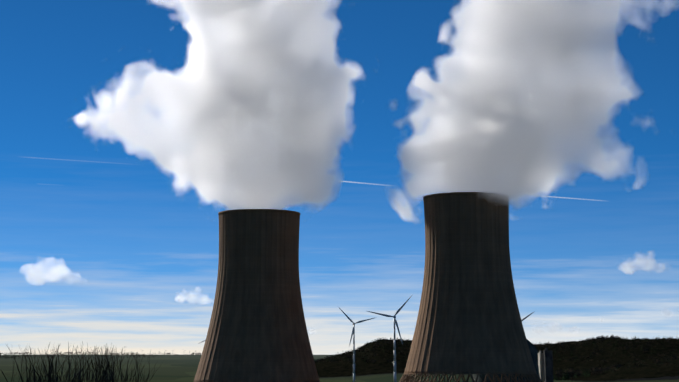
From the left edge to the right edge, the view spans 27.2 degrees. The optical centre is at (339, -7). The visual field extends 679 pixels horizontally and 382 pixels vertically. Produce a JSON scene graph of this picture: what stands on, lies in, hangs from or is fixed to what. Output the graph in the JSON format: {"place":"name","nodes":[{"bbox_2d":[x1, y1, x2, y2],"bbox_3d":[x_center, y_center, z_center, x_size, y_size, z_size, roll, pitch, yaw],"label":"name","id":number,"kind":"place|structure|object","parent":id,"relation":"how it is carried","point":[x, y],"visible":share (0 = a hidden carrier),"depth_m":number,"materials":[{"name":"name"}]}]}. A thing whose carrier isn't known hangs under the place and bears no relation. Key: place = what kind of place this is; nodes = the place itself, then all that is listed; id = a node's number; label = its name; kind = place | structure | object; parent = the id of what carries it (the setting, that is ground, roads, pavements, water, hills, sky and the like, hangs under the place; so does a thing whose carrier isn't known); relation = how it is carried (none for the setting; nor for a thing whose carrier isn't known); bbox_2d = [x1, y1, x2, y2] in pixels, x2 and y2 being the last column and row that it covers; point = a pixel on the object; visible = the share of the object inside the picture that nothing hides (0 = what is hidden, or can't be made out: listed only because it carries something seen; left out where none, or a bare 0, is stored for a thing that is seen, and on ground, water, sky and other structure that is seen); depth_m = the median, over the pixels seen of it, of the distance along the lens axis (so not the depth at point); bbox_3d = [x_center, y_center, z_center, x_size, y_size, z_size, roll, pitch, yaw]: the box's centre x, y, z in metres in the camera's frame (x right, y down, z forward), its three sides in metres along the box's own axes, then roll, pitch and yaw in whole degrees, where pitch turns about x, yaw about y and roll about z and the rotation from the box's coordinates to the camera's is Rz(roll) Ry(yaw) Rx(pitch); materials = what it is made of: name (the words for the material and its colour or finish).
{"place":"outdoors","nodes":[
{"label":"outdoors","id":0,"kind":"place"},
{"bbox_2d":[0,354,678,381],"bbox_3d":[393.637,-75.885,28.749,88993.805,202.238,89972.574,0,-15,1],"label":"terrain","id":1,"kind":"structure","parent":0,"point":[176,368],"depth_m":4324.49,"materials":[{"name":"green plant"}]},
{"bbox_2d":[6,343,73,381],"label":"clump","id":2,"kind":"object","parent":1,"relation":"on","point":[22,379],"visible":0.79,"depth_m":40.81,"materials":[{"name":"brown plant"}]},
{"bbox_2d":[21,350,69,381],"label":"clump","id":3,"kind":"object","parent":1,"relation":"on","point":[35,378],"visible":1,"depth_m":34.81,"materials":[{"name":"brown plant"}]},
{"bbox_2d":[2,346,94,381],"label":"clump","id":4,"kind":"object","parent":1,"relation":"on","point":[37,369],"visible":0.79,"depth_m":42.46,"materials":[{"name":"brown plant"}]},
{"bbox_2d":[25,345,93,381],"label":"clump","id":5,"kind":"object","parent":1,"relation":"on","point":[75,376],"visible":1,"depth_m":36.79,"materials":[{"name":"brown plant"}]},
{"bbox_2d":[28,343,107,381],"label":"clump","id":6,"kind":"object","parent":1,"relation":"on","point":[84,368],"visible":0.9,"depth_m":38.80,"materials":[{"name":"brown plant"}]},
{"bbox_2d":[38,352,97,381],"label":"clump","id":7,"kind":"object","parent":1,"relation":"on","point":[67,369],"visible":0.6,"depth_m":50.63,"materials":[{"name":"brown plant"}]},
{"bbox_2d":[35,341,127,381],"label":"clump","id":8,"kind":"object","parent":1,"relation":"on","point":[76,365],"visible":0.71,"depth_m":44.67,"materials":[{"name":"brown plant"}]},
{"bbox_2d":[76,353,116,381],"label":"clump","id":9,"kind":"object","parent":1,"relation":"on","point":[87,379],"visible":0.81,"depth_m":42.57,"materials":[{"name":"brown plant"}]},
{"bbox_2d":[70,346,125,381],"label":"clump","id":10,"kind":"object","parent":1,"relation":"on","point":[89,377],"visible":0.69,"depth_m":48.48,"materials":[{"name":"brown plant"}]},
{"bbox_2d":[0,351,201,358],"bbox_3d":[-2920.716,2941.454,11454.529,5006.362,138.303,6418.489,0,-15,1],"label":"plateau treeline","id":11,"kind":"object","parent":1,"relation":"on","point":[132,353],"visible":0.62,"depth_m":12463.17,"materials":[{"name":"green plant"}]},
{"bbox_2d":[87,347,127,381],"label":"clump","id":12,"kind":"object","parent":1,"relation":"on","point":[112,362],"visible":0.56,"depth_m":53.29,"materials":[{"name":"brown plant"}]},
{"bbox_2d":[94,351,155,381],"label":"clump","id":13,"kind":"object","parent":1,"relation":"on","point":[121,372],"visible":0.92,"depth_m":46.55,"materials":[{"name":"brown plant"}]},
{"bbox_2d":[113,354,161,381],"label":"clump","id":14,"kind":"object","parent":1,"relation":"on","point":[136,379],"visible":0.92,"depth_m":56.05,"materials":[{"name":"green plant"}]},
{"bbox_2d":[194,209,319,381],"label":"cooling tower","id":15,"kind":"structure","parent":1,"relation":"on","point":[257,331],"depth_m":1167.19,"materials":[{"name":"concrete"}]},
{"bbox_2d":[339,308,376,381],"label":"wind turbine","id":16,"kind":"object","parent":1,"relation":"on","point":[353,331],"visible":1,"depth_m":2662.90,"materials":[{"name":"grey metal"}]},
{"bbox_2d":[368,296,410,381],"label":"wind turbine","id":17,"kind":"object","parent":1,"relation":"on","point":[396,313],"visible":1,"depth_m":2208.30,"materials":[{"name":"grey metal"}]},
{"bbox_2d":[399,192,541,381],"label":"cooling tower","id":18,"kind":"structure","parent":1,"relation":"on","point":[469,322],"depth_m":1112.86,"materials":[{"name":"concrete"}]},
{"bbox_2d":[314,336,678,380],"bbox_3d":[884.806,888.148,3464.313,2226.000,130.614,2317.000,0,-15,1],"label":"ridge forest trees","id":19,"kind":"object","parent":1,"relation":"on","point":[381,364],"depth_m":3375.36,"materials":[{"name":"green plant"}]},
{"bbox_2d":[592,335,619,339],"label":"bare trees","id":20,"kind":"object","parent":1,"relation":"on","point":[608,337],"visible":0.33,"depth_m":3884.18,"materials":[{"name":"black plant"}]},
{"bbox_2d":[0,0,678,354],"label":"sky","id":21,"kind":"structure","parent":0,"point":[127,127],"materials":[{"name":"blue"}]},
{"bbox_2d":[472,340,538,381],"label":"hill","id":22,"kind":"structure","parent":0,"point":[533,351],"depth_m":1329.79,"materials":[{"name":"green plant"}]},
{"bbox_2d":[537,351,544,381],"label":"storage tank","id":23,"kind":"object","parent":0,"point":[541,364],"depth_m":1284.25,"materials":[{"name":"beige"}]},
{"bbox_2d":[543,348,552,381],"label":"storage tank","id":24,"kind":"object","parent":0,"point":[548,366],"depth_m":1274.00,"materials":[{"name":"grey metal"}]}
]}

